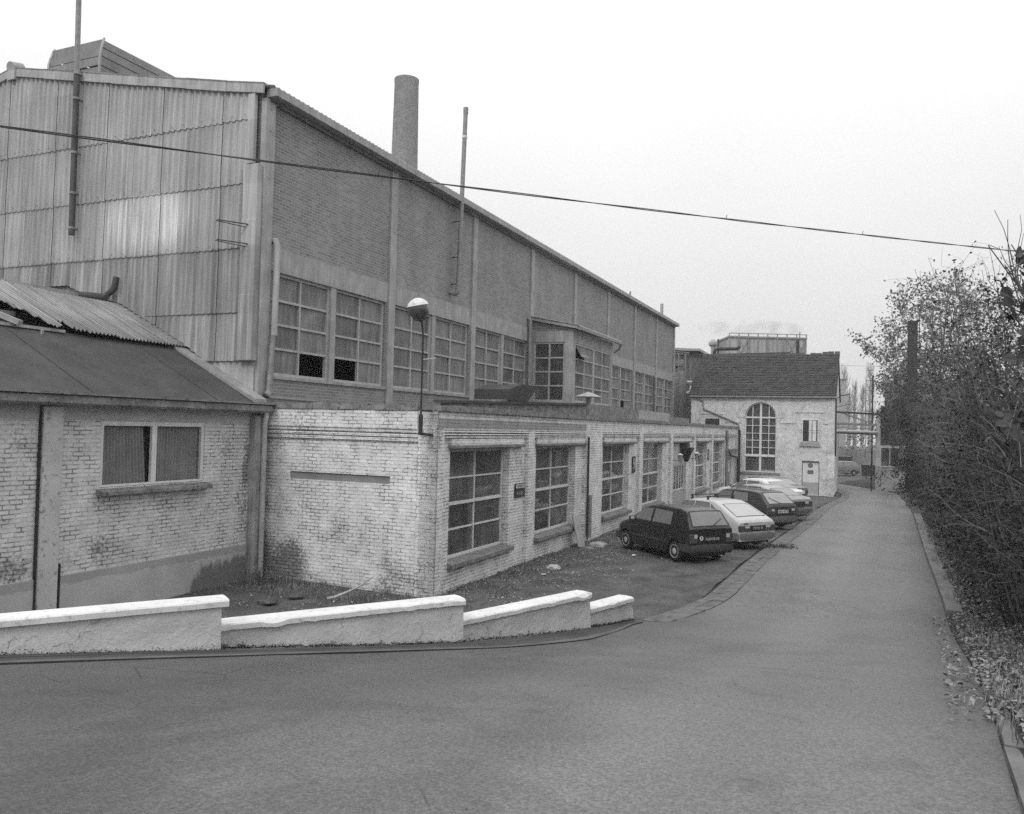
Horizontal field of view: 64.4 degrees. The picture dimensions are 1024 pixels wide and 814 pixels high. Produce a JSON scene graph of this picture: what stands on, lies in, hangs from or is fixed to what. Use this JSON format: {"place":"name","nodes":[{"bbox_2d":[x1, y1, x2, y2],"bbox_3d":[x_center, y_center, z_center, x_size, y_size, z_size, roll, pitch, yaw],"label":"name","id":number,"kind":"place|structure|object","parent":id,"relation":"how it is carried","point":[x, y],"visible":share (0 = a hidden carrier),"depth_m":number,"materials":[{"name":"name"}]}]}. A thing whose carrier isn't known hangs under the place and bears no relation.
{"place":"outdoors","nodes":[
{"label":"outdoors","id":0,"kind":"place"},
{"bbox_2d":[161,488,839,620],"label":"yard","id":1,"kind":"structure","parent":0,"point":[667,585],"depth_m":18.68,"materials":[{"name":"soil"}]},
{"bbox_2d":[256,597,277,604],"bbox_3d":[-4.790,3.804,15.905,0.396,0.142,0.357,1,-1,0],"label":"clod","id":2,"kind":"object","parent":1,"relation":"on","point":[266,601],"visible":1,"depth_m":15.82,"materials":[{"name":"stone"}]},
{"bbox_2d":[288,594,304,599],"bbox_3d":[-4.357,3.826,16.382,0.295,0.136,0.290,3,-2,-37],"label":"clod","id":3,"kind":"object","parent":1,"relation":"on","point":[295,596],"visible":0.99,"depth_m":16.32,"materials":[{"name":"soil"}]},
{"bbox_2d":[0,37,679,416],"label":"factory hall","id":4,"kind":"structure","parent":1,"relation":"on","point":[278,283],"depth_m":21.45,"materials":[{"name":"grey metal"}]},
{"bbox_2d":[67,0,82,235],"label":"flue pipe","id":5,"kind":"object","parent":4,"relation":"attached to","point":[71,228],"visible":1,"depth_m":20.89,"materials":[{"name":"grey metal"}]},
{"bbox_2d":[270,272,328,380],"bbox_3d":[-5.312,-1.944,20.227,0.100,2.460,2.310,1,-2,24],"label":"window","id":6,"kind":"structure","parent":4,"relation":"in","point":[303,307],"depth_m":20.21,"materials":[{"name":"glass"}]},
{"bbox_2d":[334,289,383,385],"bbox_3d":[-4.281,-1.859,22.568,0.100,2.460,2.370,1,-2,24],"label":"window","id":7,"kind":"structure","parent":4,"relation":"in","point":[359,319],"depth_m":22.71,"materials":[{"name":"glass"}]},
{"bbox_2d":[393,305,430,390],"bbox_3d":[-3.151,-1.767,25.127,0.100,2.460,2.310,1,-2,24],"label":"window","id":8,"kind":"structure","parent":4,"relation":"in","point":[408,332],"depth_m":25.10,"materials":[{"name":"glass"}]},
{"bbox_2d":[434,317,466,394],"bbox_3d":[-2.120,-1.682,27.468,0.100,2.460,2.370,1,-2,24],"label":"window","id":9,"kind":"structure","parent":4,"relation":"in","point":[450,336],"depth_m":27.47,"materials":[{"name":"glass"}]},
{"bbox_2d":[449,107,467,296],"bbox_3d":[-1.790,-6.889,27.305,0.390,6.445,0.439,1,-2,24],"label":"flue pipe","id":10,"kind":"object","parent":4,"relation":"attached to","point":[461,206],"visible":1,"depth_m":27.22,"materials":[{"name":"grey metal"}]},
{"bbox_2d":[474,328,499,389],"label":"window","id":11,"kind":"structure","parent":4,"relation":"in","point":[487,344],"depth_m":30.09,"materials":[{"name":"glass"}]},
{"bbox_2d":[0,125,1014,251],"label":"overhead cable","id":12,"kind":"object","parent":4,"relation":"attached to","point":[139,144],"visible":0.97,"depth_m":15.21,"materials":[{"name":"black metal"}]},
{"bbox_2d":[503,336,525,384],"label":"window","id":13,"kind":"structure","parent":4,"relation":"in","point":[514,357],"depth_m":32.39,"materials":[{"name":"glass"}]},
{"bbox_2d":[533,342,564,400],"bbox_3d":[1.529,-1.449,33.474,1.380,2.440,0.090,1,-2,24],"label":"window","id":14,"kind":"structure","parent":4,"relation":"in","point":[534,365],"depth_m":33.46,"materials":[{"name":"glass"}]},
{"bbox_2d":[574,343,593,403],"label":"window","id":15,"kind":"structure","parent":4,"relation":"in","point":[583,368],"depth_m":34.43,"materials":[{"name":"glass"}]},
{"bbox_2d":[593,349,609,405],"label":"window","id":16,"kind":"structure","parent":4,"relation":"in","point":[601,384],"depth_m":36.69,"materials":[{"name":"glass"}]},
{"bbox_2d":[611,365,618,406],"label":"window","id":17,"kind":"structure","parent":4,"relation":"in","point":[615,370],"depth_m":45.35,"materials":[{"name":"glass"}]},
{"bbox_2d":[620,368,630,407],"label":"window","id":18,"kind":"structure","parent":4,"relation":"in","point":[625,373],"depth_m":47.40,"materials":[{"name":"glass"}]},
{"bbox_2d":[635,372,642,409],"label":"window","id":19,"kind":"structure","parent":4,"relation":"in","point":[638,376],"depth_m":50.01,"materials":[{"name":"glass"}]},
{"bbox_2d":[644,374,652,410],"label":"window","id":20,"kind":"structure","parent":4,"relation":"in","point":[648,406],"depth_m":52.27,"materials":[{"name":"glass"}]},
{"bbox_2d":[656,378,662,412],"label":"window","id":21,"kind":"structure","parent":4,"relation":"in","point":[659,400],"depth_m":54.98,"materials":[{"name":"glass"}]},
{"bbox_2d":[664,380,670,415],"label":"window","id":22,"kind":"structure","parent":4,"relation":"in","point":[667,383],"depth_m":56.88,"materials":[{"name":"glass"}]},
{"bbox_2d":[327,577,372,599],"bbox_3d":[-3.280,3.677,16.492,0.919,0.413,0.161,2,-2,-30],"label":"fallen branch","id":23,"kind":"object","parent":1,"relation":"on","point":[344,593],"visible":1,"depth_m":16.47,"materials":[{"name":"wood"}]},
{"bbox_2d":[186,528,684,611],"bbox_3d":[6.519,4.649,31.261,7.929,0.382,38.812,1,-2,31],"label":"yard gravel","id":24,"kind":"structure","parent":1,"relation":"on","point":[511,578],"depth_m":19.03,"materials":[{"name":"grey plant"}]},
{"bbox_2d":[257,384,740,597],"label":"workshop","id":25,"kind":"structure","parent":1,"relation":"on","point":[489,480],"depth_m":18.71,"materials":[{"name":"brick"}]},
{"bbox_2d":[407,298,434,435],"bbox_3d":[-1.853,-0.819,16.693,0.662,2.836,0.443,2,-2,-21],"label":"wall lamp post","id":26,"kind":"object","parent":25,"relation":"attached to","point":[418,309],"depth_m":16.64,"materials":[{"name":"black metal"}]},
{"bbox_2d":[447,448,502,558],"bbox_3d":[-0.910,2.186,19.154,0.082,2.410,3.130,1,-2,24],"label":"window","id":27,"kind":"structure","parent":25,"relation":"in","point":[499,496],"depth_m":19.21,"materials":[{"name":"white paint"}]},
{"bbox_2d":[534,446,569,533],"bbox_3d":[1.102,2.352,23.723,0.082,2.410,3.180,1,-2,24],"label":"window","id":28,"kind":"structure","parent":25,"relation":"in","point":[566,485],"depth_m":23.88,"materials":[{"name":"white paint"}]},
{"bbox_2d":[601,444,624,513],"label":"window","id":29,"kind":"structure","parent":25,"relation":"in","point":[623,445],"depth_m":29.58,"materials":[{"name":"white paint"}]},
{"bbox_2d":[642,443,658,504],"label":"window","id":30,"kind":"structure","parent":25,"relation":"in","point":[648,444],"depth_m":34.56,"materials":[{"name":"white paint"}]},
{"bbox_2d":[672,462,684,503],"bbox_3d":[7.895,3.751,38.966,0.130,2.160,3.030,1,-2,24],"label":"door","id":31,"kind":"structure","parent":25,"relation":"in","point":[677,496],"depth_m":39.08,"materials":[{"name":"paint"}]},
{"bbox_2d":[695,442,703,488],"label":"window","id":32,"kind":"structure","parent":25,"relation":"in","point":[697,465],"depth_m":44.59,"materials":[{"name":"white paint"}]},
{"bbox_2d":[713,442,719,483],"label":"window","id":33,"kind":"structure","parent":25,"relation":"in","point":[714,452],"depth_m":49.19,"materials":[{"name":"white paint"}]},
{"bbox_2d":[547,564,560,570],"bbox_3d":[1.047,4.071,20.602,0.353,0.171,0.260,1,-1,16],"label":"pale stone","id":34,"kind":"object","parent":1,"relation":"on","point":[552,566],"visible":0.84,"depth_m":20.52,"materials":[{"name":"white stone"}]},
{"bbox_2d":[572,514,584,546],"bbox_3d":[2.019,3.752,24.662,0.041,1.000,0.380,-22,-21,34],"label":"leaning board","id":35,"kind":"object","parent":1,"relation":"on","point":[578,532],"visible":0.94,"depth_m":24.63,"materials":[{"name":"wood"}]},
{"bbox_2d":[583,546,594,550],"bbox_3d":[2.260,4.182,23.955,0.356,0.162,0.269,2,-2,-18],"label":"rubble lump","id":36,"kind":"object","parent":1,"relation":"on","point":[589,547],"visible":0.74,"depth_m":23.88,"materials":[{"name":"stone"}]},
{"bbox_2d":[589,541,607,546],"bbox_3d":[2.642,4.217,24.819,0.507,0.244,0.462,1,-2,27],"label":"rubble lump","id":37,"kind":"object","parent":1,"relation":"on","point":[594,544],"visible":0.78,"depth_m":24.70,"materials":[{"name":"stone"}]},
{"bbox_2d":[220,519,1023,745],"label":"grass tufts","id":38,"kind":"object","parent":1,"relation":"on","point":[1006,690],"visible":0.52,"depth_m":16.88,"materials":[{"name":"plant"}]},
{"bbox_2d":[616,504,732,560],"bbox_3d":[4.658,3.534,23.687,1.830,1.460,3.660,2,-2,-26],"label":"parked car","id":39,"kind":"object","parent":1,"relation":"on","point":[678,532],"visible":1,"depth_m":22.42,"materials":[{"name":"black paint"}]},
{"bbox_2d":[682,493,774,544],"bbox_3d":[6.530,3.628,26.721,1.940,1.518,4.110,2,-2,-31],"label":"parked car","id":40,"kind":"object","parent":1,"relation":"on","point":[748,523],"visible":0.53,"depth_m":25.24,"materials":[{"name":"silver metal"}]},
{"bbox_2d":[709,488,797,526],"bbox_3d":[9.051,3.867,31.866,1.950,1.425,4.110,2,-2,-30],"label":"parked car","id":41,"kind":"object","parent":1,"relation":"on","point":[779,508],"visible":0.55,"depth_m":30.36,"materials":[{"name":"grey paint"}]},
{"bbox_2d":[714,478,805,495],"bbox_3d":[11.944,4.132,39.409,1.960,1.420,4.360,2,-2,-31],"label":"parked car","id":42,"kind":"object","parent":1,"relation":"on","point":[763,481],"visible":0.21,"depth_m":38.68,"materials":[{"name":"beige paint"}]},
{"bbox_2d":[726,475,807,496],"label":"parked car","id":43,"kind":"object","parent":1,"relation":"on","point":[794,484],"visible":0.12,"depth_m":42.23,"materials":[{"name":"grey paint"}]},
{"bbox_2d":[737,484,812,516],"bbox_3d":[10.746,4.014,35.310,1.960,1.390,4.360,2,-2,-31],"label":"parked car","id":44,"kind":"object","parent":1,"relation":"on","point":[803,504],"visible":0.27,"depth_m":33.90,"materials":[{"name":"silver metal"}]},
{"bbox_2d":[0,483,1021,813],"bbox_3d":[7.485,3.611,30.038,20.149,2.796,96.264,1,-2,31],"label":"road","id":45,"kind":"structure","parent":0,"point":[866,727],"depth_m":5.62,"materials":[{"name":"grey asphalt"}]},
{"bbox_2d":[0,590,633,654],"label":"boundary wall","id":46,"kind":"structure","parent":45,"relation":"on","point":[191,623],"depth_m":10.12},
{"bbox_2d":[1,617,633,654],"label":"moss line","id":47,"kind":"object","parent":45,"relation":"on","point":[420,642],"visible":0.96,"depth_m":10.48,"materials":[{"name":"black plant"}]},
{"bbox_2d":[0,620,638,660],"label":"gutter","id":48,"kind":"object","parent":45,"relation":"on","point":[543,638],"visible":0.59,"depth_m":9.98,"materials":[{"name":"concrete"}]},
{"bbox_2d":[0,621,632,657],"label":"gutter joint","id":49,"kind":"object","parent":48,"relation":"on","point":[270,650],"visible":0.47,"depth_m":9.37,"materials":[{"name":"black concrete"}]},
{"bbox_2d":[0,621,641,662],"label":"edging","id":50,"kind":"object","parent":45,"relation":"on","point":[535,643],"visible":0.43,"depth_m":9.27,"materials":[{"name":"concrete"}]},
{"bbox_2d":[0,622,642,664],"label":"gutter joint","id":51,"kind":"object","parent":45,"relation":"on","point":[12,663],"visible":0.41,"depth_m":9.09,"materials":[{"name":"black concrete"}]},
{"bbox_2d":[641,493,848,621],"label":"set stones","id":52,"kind":"object","parent":45,"relation":"on","point":[732,585],"visible":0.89,"depth_m":20.00,"materials":[{"name":"grey stone"}]},
{"bbox_2d":[757,543,797,548],"bbox_3d":[8.361,4.359,25.568,1.166,0.124,0.689,1,-1,0],"label":"leaf pile","id":53,"kind":"object","parent":52,"relation":"on","point":[775,546],"visible":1,"depth_m":25.55,"materials":[{"name":"plant"}]},
{"bbox_2d":[862,370,873,490],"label":"ladder mast","id":54,"kind":"object","parent":45,"relation":"on","point":[872,390],"visible":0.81,"depth_m":59.48,"materials":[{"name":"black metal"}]},
{"bbox_2d":[914,513,1023,813],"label":"kerb","id":55,"kind":"structure","parent":45,"relation":"on","point":[1015,757],"depth_m":11.04,"materials":[{"name":"concrete"}]},
{"bbox_2d":[0,0,1023,446],"label":"sky","id":56,"kind":"structure","parent":0,"point":[904,119],"materials":[{"name":"white"}]},
{"bbox_2d":[674,348,708,422],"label":"boiler house","id":57,"kind":"structure","parent":0,"point":[687,362],"depth_m":64.61,"materials":[{"name":"concrete"}]},
{"bbox_2d":[685,446,994,721],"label":"ground","id":58,"kind":"structure","parent":0,"point":[845,477],"depth_m":33.68,"materials":[{"name":"grey concrete"}]},
{"bbox_2d":[0,276,275,612],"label":"lean to shed","id":59,"kind":"object","parent":58,"relation":"on","point":[133,453],"visible":0.98,"depth_m":15.73,"materials":[{"name":"brick"}]},
{"bbox_2d":[99,421,204,486],"bbox_3d":[-7.120,0.932,16.043,0.240,1.290,2.530,1,-2,24],"label":"window","id":60,"kind":"structure","parent":59,"relation":"in","point":[132,452],"depth_m":15.96,"materials":[{"name":"white paint"}]},
{"bbox_2d":[391,75,418,169],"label":"brick chimney","id":61,"kind":"object","parent":58,"relation":"on","point":[405,126],"visible":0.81,"depth_m":75.69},
{"bbox_2d":[715,332,806,354],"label":"cooling tower","id":62,"kind":"structure","parent":58,"relation":"on","point":[755,344],"depth_m":93.22,"materials":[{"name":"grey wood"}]},
{"bbox_2d":[688,351,840,496],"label":"engine house","id":63,"kind":"structure","parent":58,"relation":"on","point":[780,410],"depth_m":55.45,"materials":[{"name":"brick"}]},
{"bbox_2d":[709,339,717,353],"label":"vent pipe","id":64,"kind":"object","parent":63,"relation":"on","point":[713,343],"visible":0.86,"depth_m":65.96,"materials":[{"name":"metal"}]},
{"bbox_2d":[713,345,740,353],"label":"roof pipe","id":65,"kind":"object","parent":63,"relation":"on","point":[738,347],"visible":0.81,"depth_m":64.04,"materials":[{"name":"black metal"}]},
{"bbox_2d":[695,352,789,355],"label":"ridge pipe","id":66,"kind":"object","parent":63,"relation":"attached to","point":[747,353],"visible":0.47,"depth_m":62.10,"materials":[{"name":"black metal"}]},
{"bbox_2d":[744,402,776,472],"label":"window","id":67,"kind":"structure","parent":63,"relation":"in","point":[760,440],"depth_m":55.04,"materials":[{"name":"white paint"}]},
{"bbox_2d":[796,340,798,354],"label":"vent pipe","id":68,"kind":"object","parent":63,"relation":"on","point":[797,346],"visible":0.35,"depth_m":66.05,"materials":[{"name":"black metal"}]},
{"bbox_2d":[802,462,818,494],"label":"door","id":69,"kind":"structure","parent":63,"relation":"in","point":[810,479],"depth_m":53.64,"materials":[{"name":"white paint"}]},
{"bbox_2d":[802,419,820,441],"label":"window","id":70,"kind":"structure","parent":63,"relation":"in","point":[810,427],"depth_m":53.61,"materials":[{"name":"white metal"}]},
{"bbox_2d":[837,394,877,434],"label":"pipe bridge","id":71,"kind":"structure","parent":63,"relation":"attached to","point":[839,431],"depth_m":57.25,"materials":[{"name":"black metal"}]},
{"bbox_2d":[839,378,846,455],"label":"distant building","id":72,"kind":"structure","parent":58,"relation":"on","point":[842,419],"depth_m":110.03,"materials":[{"name":"concrete"}]},
{"bbox_2d":[840,363,851,434],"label":"poplar tree","id":73,"kind":"object","parent":58,"relation":"on","point":[844,372],"visible":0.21,"depth_m":184.98,"materials":[{"name":"grey plant"}]},
{"bbox_2d":[839,456,852,460],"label":"distant van","id":74,"kind":"object","parent":58,"relation":"on","point":[845,458],"visible":0.1,"depth_m":91.67,"materials":[{"name":"grey paint"}]},
{"bbox_2d":[838,461,859,475],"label":"distant car","id":75,"kind":"object","parent":58,"relation":"on","point":[849,467],"visible":0.6,"depth_m":83.22,"materials":[{"name":"grey paint"}]},
{"bbox_2d":[846,387,852,448],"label":"poplar tree","id":76,"kind":"object","parent":58,"relation":"on","point":[848,417],"visible":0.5,"depth_m":204.82,"materials":[{"name":"grey plant"}]},
{"bbox_2d":[849,379,859,447],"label":"poplar tree","id":77,"kind":"object","parent":58,"relation":"on","point":[854,406],"visible":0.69,"depth_m":194.94,"materials":[{"name":"grey plant"}]},
{"bbox_2d":[845,449,874,463],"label":"distant wall","id":78,"kind":"structure","parent":58,"relation":"on","point":[861,456],"depth_m":121.89,"materials":[{"name":"concrete"}]},
{"bbox_2d":[845,429,875,449],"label":"distant scrub","id":79,"kind":"object","parent":58,"relation":"on","point":[857,441],"visible":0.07,"depth_m":134.50,"materials":[{"name":"grey plant"}]},
{"bbox_2d":[858,384,866,448],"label":"poplar tree","id":80,"kind":"object","parent":58,"relation":"on","point":[861,399],"visible":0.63,"depth_m":199.90,"materials":[{"name":"grey plant"}]},
{"bbox_2d":[861,464,874,477],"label":"waste bin","id":81,"kind":"object","parent":58,"relation":"on","point":[866,470],"visible":0.84,"depth_m":79.50,"materials":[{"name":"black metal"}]},
{"bbox_2d":[863,361,876,448],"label":"poplar tree","id":82,"kind":"object","parent":58,"relation":"on","point":[869,373],"visible":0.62,"depth_m":190.02,"materials":[{"name":"grey plant"}]},
{"bbox_2d":[844,323,944,405],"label":"broadleaf tree","id":83,"kind":"object","parent":58,"relation":"on","point":[896,384],"visible":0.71,"depth_m":67.36,"materials":[{"name":"grey plant"}]},
{"bbox_2d":[875,402,951,492],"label":"gatehouse","id":84,"kind":"object","parent":58,"relation":"on","point":[880,443],"visible":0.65,"depth_m":59.52,"materials":[{"name":"brick"}]},
{"bbox_2d":[880,447,898,466],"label":"window","id":85,"kind":"structure","parent":84,"relation":"in","point":[880,447],"depth_m":59.57,"materials":[{"name":"glass"}]},
{"bbox_2d":[873,391,961,472],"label":"climbing creeper","id":86,"kind":"object","parent":84,"relation":"attached to","point":[885,452],"visible":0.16,"depth_m":59.65,"materials":[{"name":"grey plant"}]},
{"bbox_2d":[907,309,919,401],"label":"square stack","id":87,"kind":"object","parent":58,"relation":"on","point":[912,349],"visible":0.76,"depth_m":63.82,"materials":[{"name":"brick"}]},
{"bbox_2d":[885,374,970,428],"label":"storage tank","id":88,"kind":"object","parent":58,"relation":"on","point":[924,394],"visible":0.05,"depth_m":84.43,"materials":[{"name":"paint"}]},
{"bbox_2d":[869,265,1018,402],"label":"broadleaf tree","id":89,"kind":"object","parent":58,"relation":"on","point":[932,308],"visible":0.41,"depth_m":69.01,"materials":[{"name":"grey plant"}]},
{"bbox_2d":[838,478,1023,810],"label":"verge","id":90,"kind":"structure","parent":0,"point":[865,483],"depth_m":15.30,"materials":[{"name":"plant"}]},
{"bbox_2d":[888,444,936,505],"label":"evergreen shrub","id":91,"kind":"object","parent":90,"relation":"on","point":[911,481],"visible":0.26,"depth_m":43.04,"materials":[{"name":"grey plant"}]},
{"bbox_2d":[869,393,963,513],"bbox_3d":[17.230,2.113,33.927,4.352,5.454,4.246,1,-2,28],"label":"tree","id":92,"kind":"object","parent":90,"relation":"on","point":[903,422],"visible":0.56,"depth_m":33.64,"materials":[{"name":"grey plant"}]},
{"bbox_2d":[889,422,967,525],"bbox_3d":[17.153,2.622,31.400,4.397,4.213,4.256,2,-2,-24],"label":"hedge bush","id":93,"kind":"object","parent":90,"relation":"on","point":[920,505],"visible":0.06,"depth_m":31.84,"materials":[{"name":"grey plant"}]},
{"bbox_2d":[903,444,953,516],"bbox_3d":[19.774,3.121,35.855,4.563,3.728,4.909,3,-2,-43],"label":"hedge bush","id":94,"kind":"object","parent":90,"relation":"on","point":[922,483],"visible":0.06,"depth_m":36.21,"materials":[{"name":"grey plant"}]},
{"bbox_2d":[884,256,1023,629],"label":"hedge bush","id":95,"kind":"object","parent":90,"relation":"on","point":[994,594],"visible":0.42,"depth_m":14.40,"materials":[{"name":"grey plant"}]},
{"bbox_2d":[894,411,1021,557],"bbox_3d":[13.731,2.074,23.395,4.498,4.734,4.777,1,-1,0],"label":"hedge bush","id":96,"kind":"object","parent":90,"relation":"on","point":[934,502],"visible":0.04,"depth_m":23.89,"materials":[{"name":"grey plant"}]},
{"bbox_2d":[894,241,1023,647],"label":"hedge bush","id":97,"kind":"object","parent":90,"relation":"on","point":[988,499],"visible":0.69,"depth_m":11.85,"materials":[{"name":"grey plant"}]},
{"bbox_2d":[895,326,1023,602],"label":"hedge bush","id":98,"kind":"object","parent":90,"relation":"on","point":[949,531],"visible":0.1,"depth_m":17.27,"materials":[{"name":"grey plant"}]},
{"bbox_2d":[908,414,1021,539],"bbox_3d":[15.599,2.409,27.206,4.520,4.391,4.091,0,-2,36],"label":"hedge bush","id":99,"kind":"object","parent":90,"relation":"on","point":[934,480],"visible":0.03,"depth_m":27.64,"materials":[{"name":"grey plant"}]},
{"bbox_2d":[912,371,1021,580],"bbox_3d":[12.206,1.622,19.971,4.478,5.388,4.469,1,-2,23],"label":"hedge bush","id":100,"kind":"object","parent":90,"relation":"on","point":[952,496],"visible":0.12,"depth_m":20.33,"materials":[{"name":"grey plant"}]},
{"bbox_2d":[924,529,1023,738],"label":"leaf litter","id":101,"kind":"object","parent":90,"relation":"on","point":[973,671],"visible":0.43,"depth_m":9.42,"materials":[{"name":"plant"}]},
{"bbox_2d":[928,293,1021,433],"bbox_3d":[17.930,0.359,30.278,4.401,8.809,4.571,1,-1,0],"label":"broadleaf tree","id":102,"kind":"object","parent":90,"relation":"on","point":[950,360],"visible":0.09,"depth_m":30.16,"materials":[{"name":"grey plant"}]},
{"bbox_2d":[937,256,1023,607],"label":"hedge bush","id":103,"kind":"object","parent":90,"relation":"on","point":[1018,527],"visible":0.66,"depth_m":9.86,"materials":[{"name":"grey plant"}]},
{"bbox_2d":[953,210,1023,485],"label":"leaved shrub","id":104,"kind":"object","parent":90,"relation":"on","point":[1010,449],"visible":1,"depth_m":6.52,"materials":[{"name":"black plant"}]},
{"bbox_2d":[985,369,1023,543],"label":"hedge bush","id":105,"kind":"object","parent":90,"relation":"on","point":[992,539],"visible":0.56,"depth_m":8.22,"materials":[{"name":"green plant"}]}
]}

